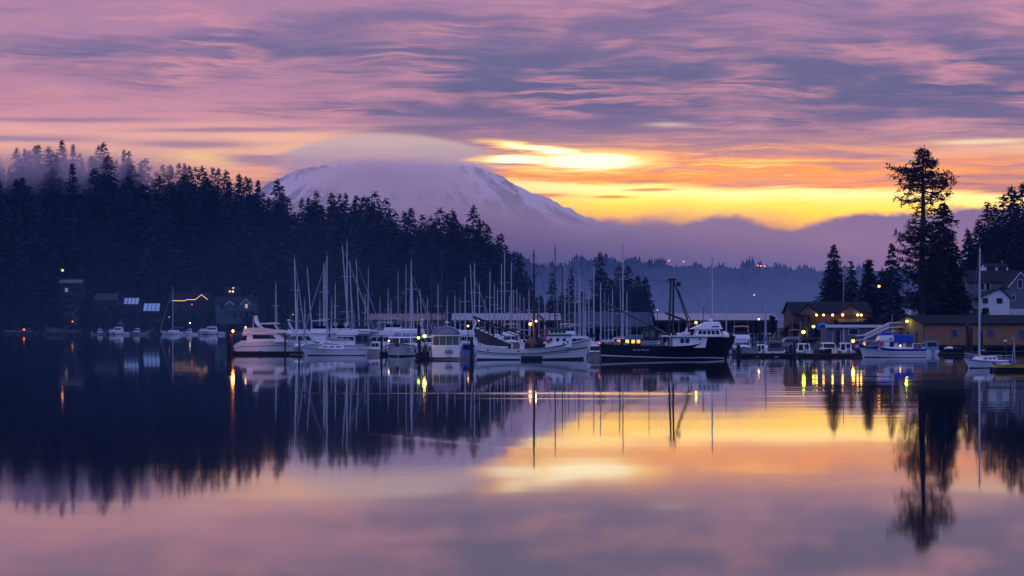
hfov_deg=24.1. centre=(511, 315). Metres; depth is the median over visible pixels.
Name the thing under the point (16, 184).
conifer
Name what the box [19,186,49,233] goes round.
conifer
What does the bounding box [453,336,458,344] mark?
cockpit window
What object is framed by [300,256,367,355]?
sailboat
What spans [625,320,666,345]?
motor cruiser
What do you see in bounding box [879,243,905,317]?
conifer
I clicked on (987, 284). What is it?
window
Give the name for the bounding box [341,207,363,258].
conifer
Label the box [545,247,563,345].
sailboat
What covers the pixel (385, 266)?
conifer
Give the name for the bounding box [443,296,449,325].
sailboat
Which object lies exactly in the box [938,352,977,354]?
swim float
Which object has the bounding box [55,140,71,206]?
conifer
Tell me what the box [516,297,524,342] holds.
sailboat
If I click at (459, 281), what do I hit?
conifer
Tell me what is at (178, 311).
window
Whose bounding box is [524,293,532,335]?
sailboat
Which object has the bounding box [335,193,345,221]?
conifer
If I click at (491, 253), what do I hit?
conifer
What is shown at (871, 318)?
shrub
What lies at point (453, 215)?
conifer
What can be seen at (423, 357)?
floating dock
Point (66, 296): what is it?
window
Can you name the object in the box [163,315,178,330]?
shrub
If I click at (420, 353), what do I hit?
floating dock
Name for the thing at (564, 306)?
sailboat
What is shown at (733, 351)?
motor cruiser
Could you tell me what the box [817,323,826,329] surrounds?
garden umbrella
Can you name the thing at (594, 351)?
runabout
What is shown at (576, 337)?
motor cruiser
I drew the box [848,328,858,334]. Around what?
window
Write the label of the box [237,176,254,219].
conifer
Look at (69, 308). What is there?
wooded hill
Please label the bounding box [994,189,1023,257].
conifer
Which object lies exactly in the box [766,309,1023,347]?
shore bank
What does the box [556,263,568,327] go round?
sailboat
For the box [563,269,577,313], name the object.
conifer
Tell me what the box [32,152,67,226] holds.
conifer
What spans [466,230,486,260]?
conifer
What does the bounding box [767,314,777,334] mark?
shrub
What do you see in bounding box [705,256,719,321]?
sailboat
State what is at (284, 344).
piling
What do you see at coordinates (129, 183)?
conifer
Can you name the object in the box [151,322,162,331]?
shrub
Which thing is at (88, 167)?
conifer
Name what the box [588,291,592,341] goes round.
sailboat
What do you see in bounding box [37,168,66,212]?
conifer
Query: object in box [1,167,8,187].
conifer
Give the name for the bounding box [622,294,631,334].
sailboat
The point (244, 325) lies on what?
shrub
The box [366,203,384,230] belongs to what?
conifer
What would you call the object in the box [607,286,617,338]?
sailboat
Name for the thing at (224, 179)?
conifer
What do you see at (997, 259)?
conifer
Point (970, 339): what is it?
piling
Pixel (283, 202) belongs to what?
conifer
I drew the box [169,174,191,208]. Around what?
conifer
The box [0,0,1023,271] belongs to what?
sky
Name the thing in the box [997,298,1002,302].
window
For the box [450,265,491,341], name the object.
sailboat
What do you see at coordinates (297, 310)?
sailboat
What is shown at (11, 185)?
conifer
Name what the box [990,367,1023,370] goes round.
floating dock
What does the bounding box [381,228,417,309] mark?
conifer
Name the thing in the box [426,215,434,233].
conifer
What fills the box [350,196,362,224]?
conifer
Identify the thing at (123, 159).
conifer
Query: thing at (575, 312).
sailboat
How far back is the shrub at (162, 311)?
801.57 m
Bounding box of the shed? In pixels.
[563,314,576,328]
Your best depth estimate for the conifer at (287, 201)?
1033.47 m
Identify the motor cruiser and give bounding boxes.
[197,327,224,334]
[287,319,320,347]
[310,312,328,340]
[330,319,350,337]
[352,320,370,333]
[370,317,406,348]
[384,318,401,333]
[385,329,417,356]
[400,319,424,336]
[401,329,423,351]
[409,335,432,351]
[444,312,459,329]
[459,310,476,350]
[475,325,519,355]
[503,323,519,345]
[560,323,573,334]
[565,325,596,355]
[591,339,613,344]
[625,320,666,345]
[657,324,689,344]
[729,325,750,354]
[776,329,814,352]
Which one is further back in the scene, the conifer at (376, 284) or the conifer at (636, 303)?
the conifer at (636, 303)
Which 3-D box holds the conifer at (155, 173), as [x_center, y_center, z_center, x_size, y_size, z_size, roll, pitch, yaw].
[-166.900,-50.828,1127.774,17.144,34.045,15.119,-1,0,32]
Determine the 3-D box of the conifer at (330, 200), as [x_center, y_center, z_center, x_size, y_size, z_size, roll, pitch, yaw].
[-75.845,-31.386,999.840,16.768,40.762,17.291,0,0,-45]
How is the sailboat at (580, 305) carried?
on the water
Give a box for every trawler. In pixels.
[429,321,462,359]
[855,318,926,357]
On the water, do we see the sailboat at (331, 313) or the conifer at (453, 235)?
the sailboat at (331, 313)
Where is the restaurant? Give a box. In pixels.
[782,302,872,339]
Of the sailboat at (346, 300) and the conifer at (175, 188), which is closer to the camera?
the sailboat at (346, 300)
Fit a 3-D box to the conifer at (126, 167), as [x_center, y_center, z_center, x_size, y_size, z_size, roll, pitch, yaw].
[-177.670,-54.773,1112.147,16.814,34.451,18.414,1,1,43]
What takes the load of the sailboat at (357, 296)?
on the water
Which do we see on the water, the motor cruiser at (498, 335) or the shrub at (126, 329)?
the motor cruiser at (498, 335)
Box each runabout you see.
[91,329,106,334]
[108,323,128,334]
[128,328,148,334]
[182,329,199,334]
[357,331,384,353]
[462,333,475,357]
[587,333,599,357]
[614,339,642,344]
[749,334,755,342]
[756,344,767,352]
[766,338,784,352]
[796,332,809,352]
[814,331,836,352]
[837,332,854,352]
[922,341,939,354]
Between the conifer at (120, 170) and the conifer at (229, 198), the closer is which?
the conifer at (229, 198)
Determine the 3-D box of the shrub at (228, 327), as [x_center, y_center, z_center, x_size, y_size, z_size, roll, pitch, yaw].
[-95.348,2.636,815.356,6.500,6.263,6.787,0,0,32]
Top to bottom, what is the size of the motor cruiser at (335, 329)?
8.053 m
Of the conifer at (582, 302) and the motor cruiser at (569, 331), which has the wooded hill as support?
the conifer at (582, 302)
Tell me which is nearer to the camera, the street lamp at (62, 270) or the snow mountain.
the street lamp at (62, 270)
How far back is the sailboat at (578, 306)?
489.80 m
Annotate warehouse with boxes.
[890,315,1023,351]
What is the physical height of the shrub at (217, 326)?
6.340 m
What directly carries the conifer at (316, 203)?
on the wooded hill
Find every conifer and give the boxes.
[0,159,6,196]
[0,173,10,207]
[0,182,9,220]
[0,183,9,221]
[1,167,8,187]
[2,174,15,212]
[3,157,40,212]
[4,168,10,188]
[4,177,39,226]
[4,189,33,247]
[4,201,73,297]
[5,147,20,181]
[5,179,25,226]
[11,191,34,240]
[18,148,33,187]
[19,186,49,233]
[23,150,34,178]
[24,145,42,209]
[31,147,51,214]
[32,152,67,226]
[34,145,44,173]
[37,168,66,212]
[42,147,59,177]
[42,203,84,287]
[54,222,80,279]
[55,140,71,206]
[57,163,85,234]
[67,144,77,214]
[71,153,86,207]
[73,168,111,244]
[77,159,101,213]
[77,161,86,198]
[82,156,92,183]
[82,156,97,191]
[85,160,117,207]
[86,155,130,220]
[94,145,103,172]
[94,271,120,304]
[97,142,113,173]
[110,160,119,189]
[114,165,124,193]
[114,176,146,241]
[119,151,139,180]
[119,161,141,203]
[119,163,150,223]
[120,149,125,179]
[120,277,142,315]
[124,183,157,275]
[136,161,148,191]
[137,166,153,218]
[138,158,153,206]
[141,281,157,313]
[145,175,167,232]
[145,183,199,279]
[145,187,202,276]
[146,178,156,200]
[150,171,159,200]
[152,164,167,207]
[158,279,172,322]
[165,164,175,194]
[165,168,174,208]
[169,162,181,188]
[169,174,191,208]
[177,163,188,187]
[177,174,193,204]
[186,165,194,189]
[188,167,201,200]
[189,180,232,268]
[196,166,208,191]
[197,179,213,211]
[198,171,210,206]
[209,167,220,196]
[211,167,224,196]
[218,170,234,225]
[221,183,241,232]
[225,173,244,225]
[226,191,269,261]
[230,269,250,296]
[231,174,247,217]
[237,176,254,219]
[245,177,256,210]
[245,212,306,323]
[254,180,262,215]
[256,192,266,219]
[256,199,280,249]
[256,200,299,277]
[263,293,283,326]
[268,179,292,227]
[276,195,295,241]
[277,185,288,237]
[281,196,297,231]
[283,236,332,325]
[284,211,310,252]
[284,233,313,305]
[286,256,322,325]
[289,213,299,234]
[289,228,313,286]
[294,206,318,247]
[296,197,304,236]
[298,206,331,279]
[298,227,336,324]
[299,204,320,247]
[301,200,320,228]
[305,198,311,223]
[309,206,331,234]
[310,214,326,242]
[311,191,326,227]
[312,211,361,324]
[316,206,344,241]
[320,219,394,323]
[322,232,345,273]
[325,191,339,229]
[328,224,343,254]
[332,203,350,239]
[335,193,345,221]
[336,218,416,325]
[338,257,379,327]
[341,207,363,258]
[341,208,364,248]
[342,193,349,211]
[348,247,394,329]
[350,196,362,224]
[354,206,365,226]
[359,196,365,212]
[361,197,369,216]
[363,205,375,238]
[364,191,383,221]
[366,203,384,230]
[373,211,387,231]
[378,197,394,227]
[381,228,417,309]
[382,211,391,227]
[382,220,410,253]
[385,232,421,313]
[389,211,401,233]
[398,211,412,262]
[402,207,417,240]
[403,218,411,237]
[404,235,449,316]
[410,223,417,252]
[410,229,432,261]
[412,214,429,249]
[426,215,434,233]
[427,223,438,256]
[428,226,466,291]
[429,252,462,325]
[431,207,448,242]
[433,236,484,326]
[435,228,468,294]
[438,213,450,238]
[438,225,498,312]
[442,220,452,247]
[446,221,475,259]
[447,209,459,229]
[456,250,493,312]
[465,204,484,251]
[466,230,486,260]
[470,235,486,257]
[477,221,492,249]
[478,244,508,301]
[480,244,512,312]
[482,225,494,252]
[483,258,523,312]
[486,243,514,288]
[495,233,507,262]
[495,245,512,280]
[497,260,514,298]
[502,246,515,277]
[503,254,527,305]
[506,273,532,312]
[508,252,532,312]
[515,253,527,289]
[515,255,530,302]
[523,270,537,312]
[527,280,537,310]
[535,295,547,312]
[545,271,558,312]
[556,294,571,319]
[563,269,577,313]
[576,292,590,311]
[588,252,609,311]
[601,279,621,311]
[613,264,625,301]
[617,265,638,310]
[624,286,646,311]
[633,276,642,294]
[638,276,655,316]
[813,244,854,301]
[845,261,859,301]
[853,259,887,326]
[875,267,898,319]
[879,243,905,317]
[902,202,975,314]
[933,266,972,314]
[959,227,977,270]
[963,218,989,270]
[965,201,999,261]
[969,205,1014,270]
[976,251,988,270]
[988,184,1022,240]
[988,194,1016,232]
[991,245,1004,262]
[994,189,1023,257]
[1005,240,1019,270]
[1012,182,1023,227]
[1018,242,1023,270]
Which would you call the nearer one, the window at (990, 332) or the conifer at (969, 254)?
the window at (990, 332)
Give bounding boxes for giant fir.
[885,145,959,314]
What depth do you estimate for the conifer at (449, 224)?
919.36 m
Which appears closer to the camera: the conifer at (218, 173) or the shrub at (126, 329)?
the shrub at (126, 329)
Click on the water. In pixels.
(156, 454)
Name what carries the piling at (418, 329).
in the water
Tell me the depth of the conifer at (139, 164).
1171.72 m
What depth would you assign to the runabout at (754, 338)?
549.73 m
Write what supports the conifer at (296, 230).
on the wooded hill
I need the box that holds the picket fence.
[1008,309,1023,314]
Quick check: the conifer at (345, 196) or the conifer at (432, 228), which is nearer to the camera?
the conifer at (432, 228)
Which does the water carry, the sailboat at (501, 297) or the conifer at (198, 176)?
the sailboat at (501, 297)
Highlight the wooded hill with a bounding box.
[1,220,445,334]
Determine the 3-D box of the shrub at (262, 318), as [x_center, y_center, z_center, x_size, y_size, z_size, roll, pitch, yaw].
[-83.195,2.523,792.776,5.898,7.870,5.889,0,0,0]
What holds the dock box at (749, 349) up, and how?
on the floating dock at (799, 354)
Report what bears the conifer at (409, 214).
on the wooded hill
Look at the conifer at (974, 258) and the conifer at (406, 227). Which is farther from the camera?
the conifer at (406, 227)
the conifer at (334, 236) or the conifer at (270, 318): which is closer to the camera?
the conifer at (270, 318)
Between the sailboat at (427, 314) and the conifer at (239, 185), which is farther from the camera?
the conifer at (239, 185)
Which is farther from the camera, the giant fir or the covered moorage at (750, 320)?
the covered moorage at (750, 320)
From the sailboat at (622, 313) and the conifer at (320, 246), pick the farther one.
the conifer at (320, 246)
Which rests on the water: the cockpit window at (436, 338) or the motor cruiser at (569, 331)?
the motor cruiser at (569, 331)
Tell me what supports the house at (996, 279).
on the shore bank
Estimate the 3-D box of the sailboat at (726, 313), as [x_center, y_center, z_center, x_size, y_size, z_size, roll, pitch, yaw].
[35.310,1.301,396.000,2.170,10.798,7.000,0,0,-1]
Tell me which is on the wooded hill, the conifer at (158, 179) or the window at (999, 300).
the conifer at (158, 179)
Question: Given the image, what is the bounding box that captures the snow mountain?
[257,161,763,268]
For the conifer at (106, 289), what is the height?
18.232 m
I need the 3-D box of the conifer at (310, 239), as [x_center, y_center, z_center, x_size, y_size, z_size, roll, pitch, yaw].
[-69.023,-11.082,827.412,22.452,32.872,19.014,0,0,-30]
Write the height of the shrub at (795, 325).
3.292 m
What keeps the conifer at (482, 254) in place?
on the wooded hill
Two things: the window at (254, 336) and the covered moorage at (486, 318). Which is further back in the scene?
the covered moorage at (486, 318)
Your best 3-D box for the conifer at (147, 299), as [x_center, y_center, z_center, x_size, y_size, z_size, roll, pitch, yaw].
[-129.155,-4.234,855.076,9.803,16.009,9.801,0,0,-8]
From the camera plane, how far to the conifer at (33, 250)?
907.57 m
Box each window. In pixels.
[65,295,74,298]
[126,306,136,317]
[145,313,156,317]
[176,306,182,313]
[187,306,192,313]
[252,335,275,338]
[356,336,361,341]
[433,336,438,344]
[440,336,445,344]
[446,336,451,344]
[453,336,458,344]
[463,345,469,349]
[770,343,780,347]
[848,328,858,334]
[928,342,936,346]
[951,330,956,336]
[986,267,995,270]
[986,283,990,289]
[988,330,993,336]
[997,267,1006,270]
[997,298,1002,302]
[1018,280,1022,287]
[1019,330,1023,338]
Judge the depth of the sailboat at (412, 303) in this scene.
427.93 m
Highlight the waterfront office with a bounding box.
[820,325,881,348]
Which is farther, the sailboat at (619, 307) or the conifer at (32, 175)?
the conifer at (32, 175)
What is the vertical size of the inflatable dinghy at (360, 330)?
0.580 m
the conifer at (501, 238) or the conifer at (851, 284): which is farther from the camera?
the conifer at (501, 238)
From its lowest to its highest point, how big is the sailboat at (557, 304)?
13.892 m
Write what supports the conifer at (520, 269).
on the wooded hill
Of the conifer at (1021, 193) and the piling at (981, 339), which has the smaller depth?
the piling at (981, 339)
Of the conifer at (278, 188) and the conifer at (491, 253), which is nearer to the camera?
the conifer at (491, 253)
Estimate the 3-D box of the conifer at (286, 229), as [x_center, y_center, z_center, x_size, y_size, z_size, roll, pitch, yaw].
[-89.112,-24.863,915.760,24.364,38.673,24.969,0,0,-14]
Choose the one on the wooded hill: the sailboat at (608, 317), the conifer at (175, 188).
the conifer at (175, 188)
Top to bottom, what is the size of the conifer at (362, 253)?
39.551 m
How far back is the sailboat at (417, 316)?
440.10 m
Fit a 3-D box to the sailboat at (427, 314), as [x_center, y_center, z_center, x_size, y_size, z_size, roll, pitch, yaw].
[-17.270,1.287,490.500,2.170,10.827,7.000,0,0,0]
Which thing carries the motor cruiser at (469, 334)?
on the water
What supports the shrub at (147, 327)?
on the wooded hill
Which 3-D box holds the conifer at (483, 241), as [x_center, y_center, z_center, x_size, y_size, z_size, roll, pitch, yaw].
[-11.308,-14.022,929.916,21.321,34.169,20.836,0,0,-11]
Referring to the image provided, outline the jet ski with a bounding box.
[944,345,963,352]
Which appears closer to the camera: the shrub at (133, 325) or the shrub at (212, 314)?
the shrub at (212, 314)
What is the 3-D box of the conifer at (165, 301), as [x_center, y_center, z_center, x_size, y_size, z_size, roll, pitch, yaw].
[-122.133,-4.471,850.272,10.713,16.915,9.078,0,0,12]
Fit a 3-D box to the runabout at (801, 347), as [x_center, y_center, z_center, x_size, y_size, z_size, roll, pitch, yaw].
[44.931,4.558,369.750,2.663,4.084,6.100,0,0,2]
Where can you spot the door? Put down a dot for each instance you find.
(837, 332)
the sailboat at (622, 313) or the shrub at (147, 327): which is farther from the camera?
the shrub at (147, 327)
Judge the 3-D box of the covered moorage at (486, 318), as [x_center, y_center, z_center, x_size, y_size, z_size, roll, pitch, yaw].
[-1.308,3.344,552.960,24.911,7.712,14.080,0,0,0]
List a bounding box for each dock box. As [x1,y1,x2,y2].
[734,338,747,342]
[742,347,757,352]
[805,350,812,353]
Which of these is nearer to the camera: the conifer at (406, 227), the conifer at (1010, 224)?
the conifer at (1010, 224)
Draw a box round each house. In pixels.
[58,280,85,304]
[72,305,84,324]
[94,294,120,326]
[122,298,141,322]
[142,303,161,322]
[171,293,213,329]
[214,297,259,323]
[224,287,241,296]
[903,292,917,314]
[962,271,1023,293]
[970,288,1011,314]
[981,263,1008,270]
[1000,272,1023,308]
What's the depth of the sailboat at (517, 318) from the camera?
465.85 m
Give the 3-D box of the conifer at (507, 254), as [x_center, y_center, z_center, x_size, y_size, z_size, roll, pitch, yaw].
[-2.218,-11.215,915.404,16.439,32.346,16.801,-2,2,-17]
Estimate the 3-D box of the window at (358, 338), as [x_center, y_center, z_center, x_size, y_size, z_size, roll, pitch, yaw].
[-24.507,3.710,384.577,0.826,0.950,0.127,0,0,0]
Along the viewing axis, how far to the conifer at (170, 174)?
1127.03 m
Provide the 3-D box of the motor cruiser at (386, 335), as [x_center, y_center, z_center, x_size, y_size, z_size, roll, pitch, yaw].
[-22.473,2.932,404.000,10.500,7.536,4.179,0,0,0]
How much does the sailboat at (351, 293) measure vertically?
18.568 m
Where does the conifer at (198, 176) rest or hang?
on the wooded hill
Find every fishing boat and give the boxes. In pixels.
[473,250,591,359]
[598,273,735,359]
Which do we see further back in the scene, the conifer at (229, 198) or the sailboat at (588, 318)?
the conifer at (229, 198)
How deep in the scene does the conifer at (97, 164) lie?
1123.52 m
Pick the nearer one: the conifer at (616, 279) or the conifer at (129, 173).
the conifer at (616, 279)
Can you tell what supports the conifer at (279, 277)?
on the wooded hill
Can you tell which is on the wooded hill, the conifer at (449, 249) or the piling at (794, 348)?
the conifer at (449, 249)
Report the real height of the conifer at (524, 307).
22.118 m
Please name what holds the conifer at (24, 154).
on the wooded hill
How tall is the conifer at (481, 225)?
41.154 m
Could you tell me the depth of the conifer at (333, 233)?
882.51 m
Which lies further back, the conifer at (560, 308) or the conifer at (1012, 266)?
the conifer at (560, 308)
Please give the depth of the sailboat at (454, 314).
428.30 m
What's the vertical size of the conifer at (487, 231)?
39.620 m
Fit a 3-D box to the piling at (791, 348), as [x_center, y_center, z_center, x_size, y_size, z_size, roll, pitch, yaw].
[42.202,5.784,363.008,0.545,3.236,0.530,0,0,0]
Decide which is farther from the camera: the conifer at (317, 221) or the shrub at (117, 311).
the conifer at (317, 221)
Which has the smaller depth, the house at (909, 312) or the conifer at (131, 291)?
the house at (909, 312)
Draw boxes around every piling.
[227,334,232,354]
[284,335,285,354]
[298,336,299,354]
[381,335,382,355]
[417,324,420,351]
[470,337,472,359]
[737,344,739,356]
[789,343,792,352]
[793,341,795,356]
[966,324,968,351]
[969,327,972,351]
[980,329,982,351]
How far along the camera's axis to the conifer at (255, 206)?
958.95 m
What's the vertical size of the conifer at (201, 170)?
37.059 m
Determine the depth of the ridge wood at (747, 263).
3531.88 m
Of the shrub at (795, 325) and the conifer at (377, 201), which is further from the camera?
the conifer at (377, 201)
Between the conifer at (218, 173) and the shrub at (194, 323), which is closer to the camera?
the shrub at (194, 323)
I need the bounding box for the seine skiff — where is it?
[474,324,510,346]
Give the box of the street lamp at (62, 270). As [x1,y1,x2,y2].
[61,269,63,309]
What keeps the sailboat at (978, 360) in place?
on the water
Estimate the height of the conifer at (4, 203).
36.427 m
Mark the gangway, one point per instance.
(874, 334)
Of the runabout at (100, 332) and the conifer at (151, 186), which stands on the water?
the runabout at (100, 332)
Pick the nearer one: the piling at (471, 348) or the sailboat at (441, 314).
the piling at (471, 348)
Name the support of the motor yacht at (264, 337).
on the water
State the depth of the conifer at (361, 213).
958.77 m
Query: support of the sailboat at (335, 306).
on the water
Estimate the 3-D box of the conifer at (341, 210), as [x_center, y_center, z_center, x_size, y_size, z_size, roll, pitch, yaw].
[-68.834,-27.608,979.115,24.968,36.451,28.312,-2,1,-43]
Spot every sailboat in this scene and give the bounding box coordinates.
[160,293,184,334]
[271,284,280,327]
[286,255,306,352]
[288,268,329,334]
[293,289,301,329]
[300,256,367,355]
[317,264,330,325]
[319,246,373,333]
[319,265,331,320]
[327,262,369,325]
[328,298,333,334]
[330,284,339,323]
[336,260,381,330]
[339,249,355,325]
[348,298,355,330]
[361,302,369,333]
[362,268,374,328]
[384,290,391,323]
[392,274,403,323]
[393,271,432,331]
[399,267,412,328]
[404,260,416,328]
[408,290,435,335]
[415,297,420,324]
[424,295,430,335]
[425,267,437,335]
[433,287,442,327]
[434,251,449,326]
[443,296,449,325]
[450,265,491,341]
[454,296,458,327]
[460,279,470,324]
[467,261,481,344]
[475,282,484,343]
[484,274,495,333]
[491,281,499,330]
[495,287,502,339]
[496,262,507,337]
[498,252,510,336]
[504,260,517,328]
[505,293,513,328]
[510,289,516,328]
[513,292,521,342]
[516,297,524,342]
[520,300,527,339]
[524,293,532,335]
[535,294,543,338]
[540,297,548,343]
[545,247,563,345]
[552,280,561,327]
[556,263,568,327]
[558,270,571,328]
[563,278,573,328]
[569,281,580,334]
[572,263,584,334]
[577,280,588,334]
[579,278,584,334]
[581,290,589,335]
[587,268,599,343]
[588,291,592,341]
[602,294,609,338]
[605,294,611,338]
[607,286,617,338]
[613,267,625,337]
[614,247,631,337]
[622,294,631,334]
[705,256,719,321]
[721,294,731,348]
[760,296,770,351]
[964,248,1009,367]
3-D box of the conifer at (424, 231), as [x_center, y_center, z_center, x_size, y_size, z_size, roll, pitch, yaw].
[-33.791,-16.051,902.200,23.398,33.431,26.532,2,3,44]
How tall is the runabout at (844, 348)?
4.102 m
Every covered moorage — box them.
[451,313,560,339]
[572,312,653,341]
[652,313,777,342]
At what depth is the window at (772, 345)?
365.43 m
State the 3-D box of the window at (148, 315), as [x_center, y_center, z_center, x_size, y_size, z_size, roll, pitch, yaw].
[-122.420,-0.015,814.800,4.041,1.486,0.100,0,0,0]
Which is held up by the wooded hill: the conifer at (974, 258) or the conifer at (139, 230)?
the conifer at (139, 230)
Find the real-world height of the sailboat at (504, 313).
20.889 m
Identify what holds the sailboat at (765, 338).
on the water
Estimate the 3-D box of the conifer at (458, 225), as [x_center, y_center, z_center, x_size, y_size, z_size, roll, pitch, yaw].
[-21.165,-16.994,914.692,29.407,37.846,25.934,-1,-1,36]
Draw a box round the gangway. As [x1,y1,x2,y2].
[855,322,902,340]
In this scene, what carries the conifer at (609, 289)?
on the shore bank
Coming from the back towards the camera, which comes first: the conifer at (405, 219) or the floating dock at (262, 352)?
the conifer at (405, 219)
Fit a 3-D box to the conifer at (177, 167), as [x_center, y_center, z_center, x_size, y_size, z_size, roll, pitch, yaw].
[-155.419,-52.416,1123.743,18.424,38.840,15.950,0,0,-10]
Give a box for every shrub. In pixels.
[7,318,24,329]
[63,315,79,329]
[78,326,96,331]
[109,304,126,326]
[123,325,131,331]
[128,320,140,330]
[138,314,151,329]
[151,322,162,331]
[156,306,170,327]
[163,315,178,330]
[187,311,198,331]
[204,317,217,326]
[205,308,217,326]
[214,317,224,330]
[222,324,235,329]
[234,322,243,330]
[239,315,251,330]
[248,311,260,327]
[253,311,266,331]
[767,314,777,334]
[777,326,794,337]
[788,321,801,337]
[809,325,820,339]
[859,315,879,324]
[879,311,900,328]
[981,307,988,314]
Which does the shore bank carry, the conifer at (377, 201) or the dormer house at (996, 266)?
the dormer house at (996, 266)
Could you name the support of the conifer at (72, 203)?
on the wooded hill
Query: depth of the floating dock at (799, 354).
359.74 m
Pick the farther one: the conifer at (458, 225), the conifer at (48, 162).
the conifer at (48, 162)
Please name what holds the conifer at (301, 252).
on the wooded hill
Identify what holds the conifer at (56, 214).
on the wooded hill
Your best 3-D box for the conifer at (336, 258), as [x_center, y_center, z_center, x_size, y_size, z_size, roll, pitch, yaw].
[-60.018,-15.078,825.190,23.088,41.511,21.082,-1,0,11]
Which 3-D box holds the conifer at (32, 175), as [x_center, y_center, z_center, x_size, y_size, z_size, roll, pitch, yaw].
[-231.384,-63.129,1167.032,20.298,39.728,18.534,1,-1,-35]
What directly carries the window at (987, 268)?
in the dormer house at (996, 266)
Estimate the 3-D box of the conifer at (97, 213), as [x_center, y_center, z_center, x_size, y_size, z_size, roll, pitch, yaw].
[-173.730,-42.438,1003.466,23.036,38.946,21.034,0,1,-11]
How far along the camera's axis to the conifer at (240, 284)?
867.32 m
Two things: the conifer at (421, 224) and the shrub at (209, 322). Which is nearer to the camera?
the shrub at (209, 322)
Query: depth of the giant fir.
439.51 m
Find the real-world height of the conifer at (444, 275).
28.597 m
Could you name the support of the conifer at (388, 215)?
on the wooded hill
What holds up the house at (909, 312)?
on the shore bank
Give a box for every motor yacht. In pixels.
[234,316,295,350]
[314,315,370,348]
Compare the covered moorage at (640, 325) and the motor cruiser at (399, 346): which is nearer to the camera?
the motor cruiser at (399, 346)
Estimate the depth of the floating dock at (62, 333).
779.94 m
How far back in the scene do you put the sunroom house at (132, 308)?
829.80 m
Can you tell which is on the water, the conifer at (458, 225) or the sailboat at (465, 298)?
the sailboat at (465, 298)
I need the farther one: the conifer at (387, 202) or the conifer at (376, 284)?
the conifer at (387, 202)
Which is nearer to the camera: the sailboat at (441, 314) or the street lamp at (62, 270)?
the sailboat at (441, 314)
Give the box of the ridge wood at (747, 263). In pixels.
[502,250,918,290]
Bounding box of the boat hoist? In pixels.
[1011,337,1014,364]
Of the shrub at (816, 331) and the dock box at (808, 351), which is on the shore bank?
the shrub at (816, 331)
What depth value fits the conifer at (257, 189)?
1081.10 m
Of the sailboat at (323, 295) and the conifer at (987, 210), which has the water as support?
the sailboat at (323, 295)
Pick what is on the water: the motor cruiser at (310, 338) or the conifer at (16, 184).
the motor cruiser at (310, 338)
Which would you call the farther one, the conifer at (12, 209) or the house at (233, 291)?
the conifer at (12, 209)
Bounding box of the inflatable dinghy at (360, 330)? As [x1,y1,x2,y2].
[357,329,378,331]
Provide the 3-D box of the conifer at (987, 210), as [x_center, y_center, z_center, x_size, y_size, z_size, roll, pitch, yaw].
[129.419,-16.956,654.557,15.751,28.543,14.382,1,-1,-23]
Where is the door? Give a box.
[836,331,839,344]
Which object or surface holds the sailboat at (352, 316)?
on the water
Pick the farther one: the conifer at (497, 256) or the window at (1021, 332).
the conifer at (497, 256)
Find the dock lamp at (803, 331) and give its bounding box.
[802,327,807,349]
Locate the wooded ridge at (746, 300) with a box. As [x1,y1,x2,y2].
[502,254,929,319]
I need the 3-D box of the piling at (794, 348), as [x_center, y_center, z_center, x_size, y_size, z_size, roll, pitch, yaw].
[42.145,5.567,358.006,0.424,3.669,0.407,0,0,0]
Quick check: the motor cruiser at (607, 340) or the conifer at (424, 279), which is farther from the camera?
the conifer at (424, 279)
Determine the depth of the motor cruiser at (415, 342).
385.15 m
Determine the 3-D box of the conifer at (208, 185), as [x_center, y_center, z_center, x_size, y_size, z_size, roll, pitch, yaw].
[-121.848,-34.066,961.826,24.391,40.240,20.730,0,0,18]
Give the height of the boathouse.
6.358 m
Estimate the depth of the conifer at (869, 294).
499.03 m
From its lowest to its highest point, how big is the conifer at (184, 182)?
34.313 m
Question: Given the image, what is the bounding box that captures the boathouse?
[369,314,445,335]
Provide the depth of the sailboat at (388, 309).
453.30 m
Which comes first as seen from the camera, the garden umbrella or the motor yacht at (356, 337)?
the motor yacht at (356, 337)
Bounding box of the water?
[0,320,1023,575]
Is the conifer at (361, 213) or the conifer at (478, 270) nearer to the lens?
the conifer at (478, 270)
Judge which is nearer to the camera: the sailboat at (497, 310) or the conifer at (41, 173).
the sailboat at (497, 310)
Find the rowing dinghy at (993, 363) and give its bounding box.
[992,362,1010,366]
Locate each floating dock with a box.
[0,332,234,334]
[233,351,302,354]
[380,352,428,354]
[416,355,432,359]
[740,353,861,356]
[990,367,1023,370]
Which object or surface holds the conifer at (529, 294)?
on the wooded hill
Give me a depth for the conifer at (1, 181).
1152.71 m
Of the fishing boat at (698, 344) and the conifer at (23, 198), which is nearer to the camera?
the fishing boat at (698, 344)
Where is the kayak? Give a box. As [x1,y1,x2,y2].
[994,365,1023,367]
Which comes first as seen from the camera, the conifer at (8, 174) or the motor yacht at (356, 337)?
the motor yacht at (356, 337)
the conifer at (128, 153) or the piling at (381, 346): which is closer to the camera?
the piling at (381, 346)
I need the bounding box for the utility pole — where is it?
[843,265,843,301]

